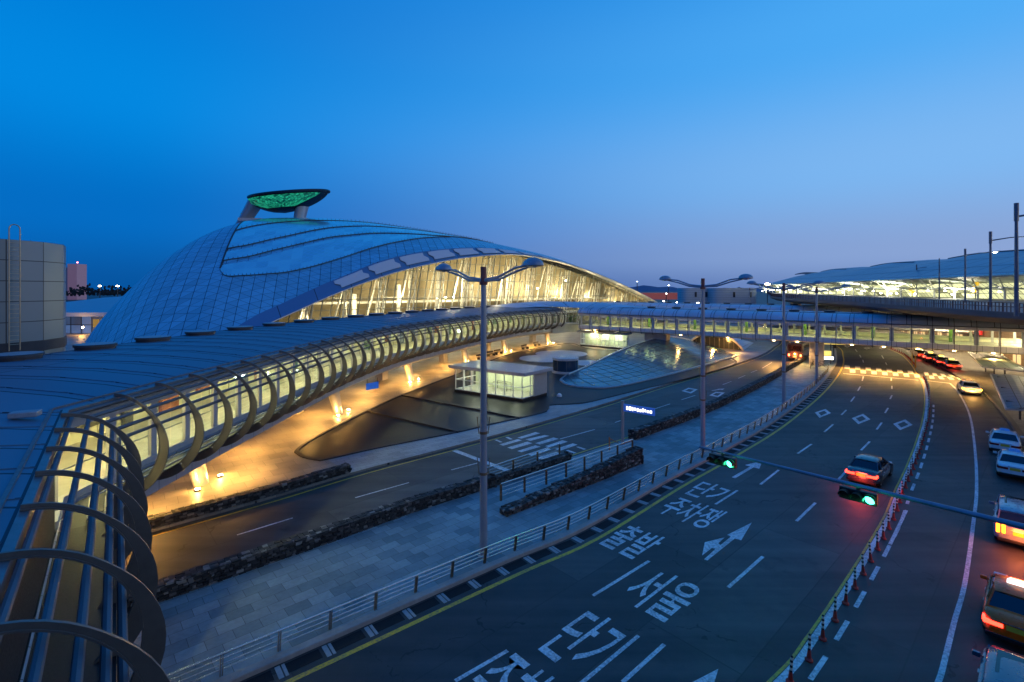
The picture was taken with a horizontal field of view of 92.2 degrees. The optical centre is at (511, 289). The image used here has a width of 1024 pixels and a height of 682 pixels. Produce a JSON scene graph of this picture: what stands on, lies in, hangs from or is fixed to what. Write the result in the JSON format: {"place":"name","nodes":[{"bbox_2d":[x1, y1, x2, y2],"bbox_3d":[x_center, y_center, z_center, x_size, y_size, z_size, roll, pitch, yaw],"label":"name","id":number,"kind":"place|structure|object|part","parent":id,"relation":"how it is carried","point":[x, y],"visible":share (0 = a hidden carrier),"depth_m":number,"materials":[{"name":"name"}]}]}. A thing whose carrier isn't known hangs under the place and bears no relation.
{"place":"outdoors","nodes":[
{"label":"outdoors","id":0,"kind":"place"},
{"bbox_2d":[66,321,779,531],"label":"plaza","id":1,"kind":"structure","parent":0,"point":[267,457],"depth_m":42.58,"materials":[{"name":"stone"}]},
{"bbox_2d":[329,352,761,472],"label":"plaza path","id":2,"kind":"structure","parent":1,"relation":"on","point":[367,459],"depth_m":41.14,"materials":[{"name":"concrete"}]},
{"bbox_2d":[294,343,736,460],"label":"pool rim","id":3,"kind":"object","parent":2,"relation":"on","point":[370,410],"visible":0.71,"depth_m":48.63,"materials":[{"name":"concrete"}]},
{"bbox_2d":[577,329,631,348],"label":"glass pavilion","id":4,"kind":"structure","parent":1,"relation":"on","point":[607,339],"depth_m":106.22,"materials":[{"name":"glass"}]},
{"bbox_2d":[559,336,737,388],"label":"glass mound","id":5,"kind":"object","parent":1,"relation":"on","point":[647,360],"visible":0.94,"depth_m":78.09,"materials":[{"name":"glass"}]},
{"bbox_2d":[691,336,752,350],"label":"entrance shell","id":6,"kind":"object","parent":1,"relation":"on","point":[730,343],"visible":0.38,"depth_m":104.89,"materials":[{"name":"paint"}]},
{"bbox_2d":[737,287,761,325],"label":"lamp post","id":7,"kind":"object","parent":1,"relation":"on","point":[749,289],"visible":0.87,"depth_m":167.92,"materials":[{"name":"metal"}]},
{"bbox_2d":[493,301,1023,365],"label":"pedestrian bridge","id":8,"kind":"structure","parent":1,"relation":"on","point":[932,341],"depth_m":82.18,"materials":[{"name":"metal"}]},
{"bbox_2d":[494,349,502,354],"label":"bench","id":9,"kind":"object","parent":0,"point":[501,352],"visible":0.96,"depth_m":95.25,"materials":[{"name":"brown wood"}]},
{"bbox_2d":[448,360,552,401],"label":"glass pavilion","id":10,"kind":"structure","parent":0,"point":[516,382],"depth_m":58.05,"materials":[{"name":"glass"}]},
{"bbox_2d":[0,0,1023,289],"label":"sky","id":11,"kind":"structure","parent":0,"point":[626,142],"materials":[{"name":"blue"}]},
{"bbox_2d":[299,344,734,458],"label":"pool water","id":12,"kind":"structure","parent":0,"point":[366,430],"depth_m":51.80,"materials":[{"name":"black liquid"}]},
{"bbox_2d":[519,355,554,361],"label":"fountain disc","id":13,"kind":"object","parent":12,"relation":"on","point":[538,358],"visible":0.75,"depth_m":87.53,"materials":[{"name":"concrete"}]},
{"bbox_2d":[535,350,586,356],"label":"fountain disc","id":14,"kind":"object","parent":12,"relation":"on","point":[565,352],"visible":0.84,"depth_m":94.75,"materials":[{"name":"stone"}]},
{"bbox_2d":[552,355,578,373],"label":"vent drum","id":15,"kind":"object","parent":12,"relation":"on","point":[564,364],"visible":0.83,"depth_m":72.91,"materials":[{"name":"metal"}]},
{"bbox_2d":[578,360,595,365],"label":"fountain disc","id":16,"kind":"object","parent":12,"relation":"on","point":[583,362],"visible":0.46,"depth_m":82.70,"materials":[{"name":"stone"}]},
{"bbox_2d":[66,290,1023,681],"bbox_3d":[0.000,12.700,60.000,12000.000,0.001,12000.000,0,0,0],"label":"ground","id":17,"kind":"structure","parent":0,"point":[756,622],"depth_m":23.51,"materials":[{"name":"asphalt"}]},
{"bbox_2d":[0,224,66,353],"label":"round tower","id":18,"kind":"structure","parent":17,"relation":"on","point":[32,295],"depth_m":32.41,"materials":[{"name":"metal"}]},
{"bbox_2d":[66,262,86,299],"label":"hotel tower","id":19,"kind":"structure","parent":17,"relation":"on","point":[76,274],"depth_m":593.00,"materials":[{"name":"pink"}]},
{"bbox_2d":[66,296,121,333],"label":"hall","id":20,"kind":"structure","parent":17,"relation":"on","point":[88,315],"depth_m":139.76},
{"bbox_2d":[66,283,131,295],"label":"distant woods","id":21,"kind":"object","parent":17,"relation":"on","point":[93,291],"visible":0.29,"depth_m":556.41,"materials":[{"name":"green plant"}]},
{"bbox_2d":[127,462,351,528],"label":"stone wall","id":22,"kind":"structure","parent":17,"relation":"on","point":[196,509],"depth_m":28.96,"materials":[{"name":"stone"}]},
{"bbox_2d":[0,306,567,681],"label":"elevated walkway","id":23,"kind":"structure","parent":17,"relation":"on","point":[100,442],"depth_m":20.17,"materials":[{"name":"metal"}]},
{"bbox_2d":[55,454,55,512],"bbox_3d":[-14.843,6.350,15.928,0.020,2.400,1.800,0,0,-39],"label":"window","id":24,"kind":"structure","parent":23,"relation":"in","point":[55,454],"depth_m":16.61,"materials":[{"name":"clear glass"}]},
{"bbox_2d":[55,311,561,529],"bbox_3d":[-6.759,6.342,64.849,10.705,3.285,98.700,0,0,16],"label":"window frame","id":25,"kind":"structure","parent":23,"relation":"in","point":[187,439],"depth_m":27.05,"materials":[{"name":"paint"}]},
{"bbox_2d":[366,377,378,389],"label":"hanging sign","id":26,"kind":"object","parent":23,"relation":"hanging from","point":[372,385],"visible":1,"depth_m":52.46,"materials":[{"name":"metal"}]},
{"bbox_2d":[85,189,656,343],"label":"terminal dome","id":27,"kind":"structure","parent":17,"relation":"on","point":[247,268],"depth_m":107.79,"materials":[{"name":"metal"}]},
{"bbox_2d":[127,344,834,681],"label":"promenade","id":28,"kind":"structure","parent":17,"relation":"on","point":[204,622],"depth_m":23.15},
{"bbox_2d":[127,471,497,612],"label":"stone wall","id":29,"kind":"structure","parent":28,"relation":"on","point":[191,579],"depth_m":23.57,"materials":[{"name":"stone"}]},
{"bbox_2d":[436,257,543,558],"bbox_3d":[-1.338,5.605,23.197,0.720,13.890,7.683,0,0,-42],"label":"lamp post","id":30,"kind":"object","parent":28,"relation":"on","point":[531,262],"visible":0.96,"depth_m":23.07,"materials":[{"name":"metal"}]},
{"bbox_2d":[167,366,828,681],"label":"steel railing","id":31,"kind":"object","parent":28,"relation":"on","point":[376,598],"visible":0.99,"depth_m":21.38,"materials":[{"name":"grey metal"}]},
{"bbox_2d":[496,451,572,484],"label":"stone wall","id":32,"kind":"structure","parent":28,"relation":"on","point":[517,472],"depth_m":33.62,"materials":[{"name":"stone"}]},
{"bbox_2d":[487,443,559,476],"bbox_3d":[0.933,11.860,33.733,7.140,1.079,0.100,0,0,-44],"label":"steel railing","id":33,"kind":"object","parent":32,"relation":"on","point":[513,464],"visible":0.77,"depth_m":33.42,"materials":[{"name":"grey metal"}]},
{"bbox_2d":[500,446,643,516],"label":"stone wall","id":34,"kind":"structure","parent":28,"relation":"on","point":[630,457],"depth_m":31.21,"materials":[{"name":"stone"}]},
{"bbox_2d":[500,439,632,500],"bbox_3d":[4.077,11.360,31.667,12.501,0.979,0.141,0,0,-41],"label":"steel railing","id":35,"kind":"object","parent":34,"relation":"on","point":[546,479],"visible":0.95,"depth_m":30.68,"materials":[{"name":"grey metal"}]},
{"bbox_2d":[621,400,654,442],"bbox_3d":[10.077,10.850,39.523,2.830,3.500,0.247,0,0,36],"label":"direction sign","id":36,"kind":"object","parent":28,"relation":"on","point":[638,409],"visible":0.97,"depth_m":39.74,"materials":[{"name":"metal"}]},
{"bbox_2d":[659,274,752,449],"bbox_3d":[15.040,5.705,38.845,0.720,13.690,7.683,0,0,-42],"label":"lamp post","id":37,"kind":"object","parent":28,"relation":"on","point":[702,286],"visible":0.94,"depth_m":38.72,"materials":[{"name":"metal"}]},
{"bbox_2d":[628,355,806,439],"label":"stone wall","id":38,"kind":"structure","parent":28,"relation":"on","point":[649,428],"depth_m":50.00,"materials":[{"name":"stone"}]},
{"bbox_2d":[747,280,824,407],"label":"lamp post","id":39,"kind":"object","parent":28,"relation":"on","point":[783,351],"visible":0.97,"depth_m":52.22,"materials":[{"name":"metal"}]},
{"bbox_2d":[785,284,850,383],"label":"lamp post","id":40,"kind":"object","parent":28,"relation":"on","point":[816,290],"visible":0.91,"depth_m":65.57,"materials":[{"name":"metal"}]},
{"bbox_2d":[824,343,843,363],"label":"lit board","id":41,"kind":"object","parent":28,"relation":"on","point":[827,355],"visible":0.3,"depth_m":82.26,"materials":[{"name":"yellow"}]},
{"bbox_2d":[473,653,553,681],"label":"road text","id":42,"kind":"object","parent":17,"relation":"on","point":[516,660],"visible":1,"depth_m":16.37,"materials":[{"name":"white paint"}]},
{"bbox_2d":[212,325,836,681],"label":"kerb","id":43,"kind":"structure","parent":17,"relation":"on","point":[286,655],"depth_m":21.24,"materials":[{"name":"concrete"}]},
{"bbox_2d":[245,378,831,681],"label":"drain grates","id":44,"kind":"object","parent":17,"relation":"on","point":[308,658],"visible":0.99,"depth_m":21.48,"materials":[{"name":"metal"}]},
{"bbox_2d":[152,327,924,681],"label":"yellow lines","id":45,"kind":"object","parent":17,"relation":"on","point":[344,655],"visible":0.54,"depth_m":23.68,"materials":[{"name":"paint"}]},
{"bbox_2d":[274,379,830,678],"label":"gutter blocks","id":46,"kind":"structure","parent":17,"relation":"on","point":[279,672],"depth_m":22.15,"materials":[{"name":"concrete"}]},
{"bbox_2d":[538,611,639,681],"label":"road text","id":47,"kind":"object","parent":17,"relation":"on","point":[550,653],"visible":1,"depth_m":17.68,"materials":[{"name":"white paint"}]},
{"bbox_2d":[237,345,977,681],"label":"white markings","id":48,"kind":"object","parent":17,"relation":"on","point":[739,534],"visible":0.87,"depth_m":24.51,"materials":[{"name":"paint"}]},
{"bbox_2d":[599,526,664,558],"bbox_3d":[6.086,12.692,24.887,3.006,0.001,2.196,0,0,-42],"label":"road text","id":49,"kind":"object","parent":17,"relation":"on","point":[639,541],"visible":1,"depth_m":24.80,"materials":[{"name":"white paint"}]},
{"bbox_2d":[642,293,676,298],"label":"building","id":50,"kind":"structure","parent":17,"relation":"on","point":[661,295],"depth_m":296.00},
{"bbox_2d":[627,572,698,622],"bbox_3d":[6.265,12.692,20.572,3.215,0.001,2.254,0,0,-38],"label":"road text","id":51,"kind":"object","parent":17,"relation":"on","point":[678,591],"visible":1,"depth_m":20.36,"materials":[{"name":"white paint"}]},
{"bbox_2d":[677,288,706,302],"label":"plant building","id":52,"kind":"structure","parent":17,"relation":"on","point":[692,295],"depth_m":214.12,"materials":[{"name":"metal"}]},
{"bbox_2d":[661,498,726,527],"bbox_3d":[10.209,12.692,28.143,3.001,0.001,2.900,0,0,-42],"label":"road text","id":53,"kind":"object","parent":17,"relation":"on","point":[682,500],"visible":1,"depth_m":28.02,"materials":[{"name":"white paint"}]},
{"bbox_2d":[685,482,737,504],"bbox_3d":[12.423,12.692,30.860,3.001,0.001,2.201,0,0,-42],"label":"road text","id":54,"kind":"object","parent":17,"relation":"on","point":[710,488],"visible":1,"depth_m":30.77,"materials":[{"name":"white paint"}]},
{"bbox_2d":[707,288,755,303],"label":"plant building","id":55,"kind":"structure","parent":17,"relation":"on","point":[729,295],"depth_m":208.08,"materials":[{"name":"metal"}]},
{"bbox_2d":[786,655,793,681],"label":"delineator post","id":56,"kind":"object","parent":17,"relation":"on","point":[790,677],"visible":1,"depth_m":15.87,"materials":[{"name":"plastic"}]},
{"bbox_2d":[781,286,812,328],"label":"lamp post","id":57,"kind":"object","parent":17,"relation":"on","point":[799,289],"visible":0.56,"depth_m":129.77,"materials":[{"name":"metal"}]},
{"bbox_2d":[787,342,808,359],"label":"bus","id":58,"kind":"object","parent":17,"relation":"on","point":[795,350],"visible":0.66,"depth_m":86.79,"materials":[{"name":"paint"}]},
{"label":"side window","id":59,"kind":"part","parent":58,"relation":"part of","materials":[{"name":"glass"}]},
{"bbox_2d":[804,633,812,662],"bbox_3d":[10.176,12.247,16.873,0.260,0.900,0.254,3,-1,0],"label":"delineator post","id":60,"kind":"object","parent":17,"relation":"on","point":[808,658],"visible":1,"depth_m":16.83,"materials":[{"name":"plastic"}]},
{"bbox_2d":[818,614,826,641],"bbox_3d":[11.269,12.246,17.874,0.260,0.900,0.254,1,0,0],"label":"delineator post","id":61,"kind":"object","parent":17,"relation":"on","point":[821,637],"visible":1,"depth_m":17.83,"materials":[{"name":"plastic"}]},
{"bbox_2d":[831,597,838,622],"bbox_3d":[12.389,12.247,18.901,0.260,0.900,0.254,3,-2,0],"label":"delineator post","id":62,"kind":"object","parent":17,"relation":"on","point":[834,619],"visible":1,"depth_m":18.87,"materials":[{"name":"plastic"}]},
{"bbox_2d":[842,581,848,605],"bbox_3d":[13.487,12.247,19.901,0.260,0.900,0.254,3,1,0],"label":"delineator post","id":63,"kind":"object","parent":17,"relation":"on","point":[845,602],"visible":1,"depth_m":19.86,"materials":[{"name":"plastic"}]},
{"bbox_2d":[851,567,858,589],"bbox_3d":[14.549,12.246,20.919,0.260,0.900,0.254,-1,2,0],"label":"delineator post","id":64,"kind":"object","parent":17,"relation":"on","point":[854,586],"visible":1,"depth_m":20.88,"materials":[{"name":"plastic"}]},
{"bbox_2d":[699,446,1023,529],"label":"signal mast","id":65,"kind":"object","parent":17,"relation":"on","point":[963,511],"visible":1,"depth_m":16.90,"materials":[{"name":"metal"}]},
{"bbox_2d":[706,452,736,468],"bbox_3d":[9.051,7.365,21.313,0.505,0.570,1.140,0,0,-43],"label":"traffic signal","id":66,"kind":"object","parent":65,"relation":"attached to","point":[722,459],"visible":1,"depth_m":21.27,"materials":[{"name":"metal"}]},
{"bbox_2d":[837,485,877,506],"bbox_3d":[12.392,7.365,17.696,0.505,0.570,1.140,0,0,-43],"label":"traffic signal","id":67,"kind":"object","parent":65,"relation":"attached to","point":[857,494],"visible":1,"depth_m":17.67,"materials":[{"name":"metal"}]},
{"bbox_2d":[860,554,866,575],"bbox_3d":[15.632,12.246,21.975,0.260,0.900,0.253,-2,-1,0],"label":"delineator post","id":68,"kind":"object","parent":17,"relation":"on","point":[862,572],"visible":1,"depth_m":21.94,"materials":[{"name":"plastic"}]},
{"bbox_2d":[845,453,892,486],"bbox_3d":[24.091,11.940,33.181,4.780,1.520,2.200,0,0,-42],"label":"car","id":69,"kind":"object","parent":17,"relation":"on","point":[869,469],"visible":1,"depth_m":32.06,"materials":[{"name":"paint"}]},
{"bbox_3d":[23.887,11.510,32.996,2.930,0.500,1.601,0,0,-42],"label":"window glass","id":70,"kind":"part","parent":69,"relation":"part of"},
{"bbox_2d":[867,542,873,562],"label":"delineator post","id":71,"kind":"object","parent":17,"relation":"on","point":[870,559],"visible":1,"depth_m":22.98,"materials":[{"name":"plastic"}]},
{"bbox_2d":[874,531,880,550],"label":"delineator post","id":72,"kind":"object","parent":17,"relation":"on","point":[877,548],"visible":1,"depth_m":24.01,"materials":[{"name":"plastic"}]},
{"bbox_2d":[880,521,886,539],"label":"delineator post","id":73,"kind":"object","parent":17,"relation":"on","point":[883,537],"visible":1,"depth_m":25.07,"materials":[{"name":"plastic"}]},
{"bbox_2d":[886,512,891,529],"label":"delineator post","id":74,"kind":"object","parent":17,"relation":"on","point":[888,527],"visible":1,"depth_m":26.10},
{"bbox_2d":[891,503,895,520],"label":"delineator post","id":75,"kind":"object","parent":17,"relation":"on","point":[893,516],"visible":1,"depth_m":27.13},
{"bbox_2d":[766,292,1023,329],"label":"elevated roadway","id":76,"kind":"structure","parent":17,"relation":"on","point":[997,311],"depth_m":69.34,"materials":[{"name":"concrete"}]},
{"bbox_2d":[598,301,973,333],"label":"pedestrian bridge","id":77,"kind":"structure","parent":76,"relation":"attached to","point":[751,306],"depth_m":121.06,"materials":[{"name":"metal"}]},
{"bbox_2d":[757,249,1023,299],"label":"passenger terminal","id":78,"kind":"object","parent":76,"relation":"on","point":[900,279],"visible":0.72,"depth_m":146.56,"materials":[{"name":"grey glass"}]},
{"bbox_2d":[795,272,817,274],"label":"roof window","id":79,"kind":"structure","parent":78,"relation":"in","point":[805,273],"depth_m":318.70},
{"bbox_2d":[948,250,1023,258],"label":"roof window","id":80,"kind":"structure","parent":78,"relation":"in","point":[1005,250],"depth_m":141.65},
{"bbox_2d":[938,258,939,298],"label":"slim post","id":81,"kind":"object","parent":76,"relation":"on","point":[939,281],"visible":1,"depth_m":120.89,"materials":[{"name":"metal"}]},
{"bbox_2d":[971,282,978,298],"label":"gate sign","id":82,"kind":"object","parent":76,"relation":"on","point":[977,284],"visible":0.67,"depth_m":121.83,"materials":[{"name":"metal"}]},
{"bbox_2d":[964,249,998,301],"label":"road lamp","id":83,"kind":"object","parent":76,"relation":"on","point":[965,254],"visible":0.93,"depth_m":92.48,"materials":[{"name":"grey"}]},
{"bbox_2d":[989,231,1023,306],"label":"road lamp","id":84,"kind":"object","parent":76,"relation":"on","point":[990,266],"visible":0.97,"depth_m":64.89,"materials":[{"name":"grey"}]},
{"bbox_2d":[1014,203,1023,315],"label":"road lamp","id":85,"kind":"object","parent":76,"relation":"on","point":[1016,264],"visible":1,"depth_m":43.40,"materials":[{"name":"grey"}]},
{"bbox_2d":[895,498,899,511],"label":"delineator post","id":86,"kind":"object","parent":17,"relation":"on","point":[897,509],"visible":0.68,"depth_m":28.23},
{"bbox_2d":[901,480,904,494],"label":"delineator post","id":87,"kind":"object","parent":17,"relation":"on","point":[902,491],"visible":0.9,"depth_m":30.40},
{"bbox_2d":[903,474,907,487],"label":"delineator post","id":88,"kind":"object","parent":17,"relation":"on","point":[905,485],"visible":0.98,"depth_m":31.49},
{"bbox_2d":[907,467,910,481],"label":"delineator post","id":89,"kind":"object","parent":17,"relation":"on","point":[908,479],"visible":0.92,"depth_m":32.60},
{"bbox_2d":[909,462,912,475],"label":"delineator post","id":90,"kind":"object","parent":17,"relation":"on","point":[910,473],"visible":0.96,"depth_m":33.66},
{"bbox_2d":[913,351,917,367],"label":"refuge sign","id":91,"kind":"object","parent":17,"relation":"on","point":[915,353],"visible":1,"depth_m":79.19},
{"bbox_2d":[913,349,927,357],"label":"taxi","id":92,"kind":"object","parent":17,"relation":"on","point":[920,352],"visible":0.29,"depth_m":90.55,"materials":[{"name":"black paint"}]},
{"bbox_2d":[822,327,1023,432],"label":"forecourt","id":93,"kind":"structure","parent":17,"relation":"on","point":[972,369],"depth_m":75.09,"materials":[{"name":"concrete"}]},
{"bbox_2d":[967,352,1023,373],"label":"taxi shelter","id":94,"kind":"object","parent":93,"relation":"on","point":[990,360],"visible":0.83,"depth_m":65.45,"materials":[{"name":"metal"}]},
{"bbox_2d":[990,374,1023,419],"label":"taxi shelter","id":95,"kind":"object","parent":93,"relation":"on","point":[1009,388],"visible":1,"depth_m":47.36,"materials":[{"name":"metal"}]},
{"bbox_2d":[823,328,1023,442],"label":"forecourt kerb","id":96,"kind":"structure","parent":17,"relation":"on","point":[1014,425],"depth_m":51.22,"materials":[{"name":"concrete"}]},
{"bbox_2d":[922,352,937,361],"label":"taxi","id":97,"kind":"object","parent":17,"relation":"on","point":[928,356],"visible":0.69,"depth_m":85.90,"materials":[{"name":"black paint"}]},
{"bbox_2d":[932,355,947,365],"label":"taxi","id":98,"kind":"object","parent":17,"relation":"on","point":[936,360],"visible":0.57,"depth_m":81.63,"materials":[{"name":"black paint"}]},
{"bbox_2d":[941,358,961,369],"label":"taxi","id":99,"kind":"object","parent":17,"relation":"on","point":[950,363],"visible":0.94,"depth_m":77.26,"materials":[{"name":"black paint"}]},
{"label":"window glass","id":100,"kind":"part","parent":99,"relation":"part of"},
{"bbox_2d":[901,331,1023,365],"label":"arrivals front","id":101,"kind":"object","parent":17,"relation":"on","point":[1019,359],"visible":0.08,"depth_m":88.54,"materials":[{"name":"metal"}]},
{"bbox_2d":[1013,354,1020,364],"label":"lit door","id":102,"kind":"structure","parent":101,"relation":"in","point":[1014,355],"depth_m":82.04,"materials":[{"name":"glass"}]},
{"bbox_2d":[956,379,981,395],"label":"taxi","id":103,"kind":"object","parent":17,"relation":"on","point":[968,386],"visible":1,"depth_m":59.04,"materials":[{"name":"paint"}]},
{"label":"window glass","id":104,"kind":"part","parent":103,"relation":"part of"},
{"bbox_2d":[972,644,1023,681],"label":"parked car","id":105,"kind":"object","parent":17,"relation":"on","point":[998,664],"visible":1,"depth_m":14.45,"materials":[{"name":"blue paint"}]},
{"bbox_2d":[980,571,1023,647],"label":"taxi","id":106,"kind":"object","parent":17,"relation":"on","point":[1002,614],"visible":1,"depth_m":17.92,"materials":[{"name":"orange paint"}]},
{"bbox_3d":[19.070,11.510,18.585,2.930,0.500,1.601,0,0,-43],"label":"window glass","id":107,"kind":"part","parent":106,"relation":"part of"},
{"bbox_2d":[986,428,1023,450],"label":"taxi","id":108,"kind":"object","parent":17,"relation":"on","point":[1001,438],"visible":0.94,"depth_m":38.10,"materials":[{"name":"white paint"}]},
{"bbox_3d":[38.982,11.510,39.011,1.601,0.500,2.930,0,0,44],"label":"window glass","id":109,"kind":"part","parent":108,"relation":"part of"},
{"bbox_2d":[989,494,1023,545],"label":"parked car","id":110,"kind":"object","parent":17,"relation":"on","point":[1008,507],"visible":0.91,"depth_m":24.34,"materials":[{"name":"paint"}]},
{"bbox_3d":[25.857,11.305,25.150,1.618,0.670,3.480,0,0,44],"label":"window glass","id":111,"kind":"part","parent":110,"relation":"part of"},
{"bbox_2d":[993,448,1023,478],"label":"taxi","id":112,"kind":"object","parent":17,"relation":"on","point":[1010,462],"visible":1,"depth_m":33.09,"materials":[{"name":"white paint"}]},
{"bbox_3d":[34.625,11.510,33.946,2.930,0.500,1.601,0,0,-45],"label":"window glass","id":113,"kind":"part","parent":112,"relation":"part of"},
{"bbox_2d":[609,437,630,449],"bbox_3d":[8.325,12.050,37.966,1.833,1.000,0.679,0,0,20],"label":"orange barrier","id":114,"kind":"object","parent":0,"point":[616,442],"visible":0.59,"depth_m":38.16,"materials":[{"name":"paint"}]},
{"bbox_2d":[630,285,774,291],"bbox_3d":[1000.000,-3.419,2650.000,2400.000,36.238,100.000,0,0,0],"label":"hills","id":115,"kind":"structure","parent":0,"point":[643,288],"depth_m":2647.13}
]}

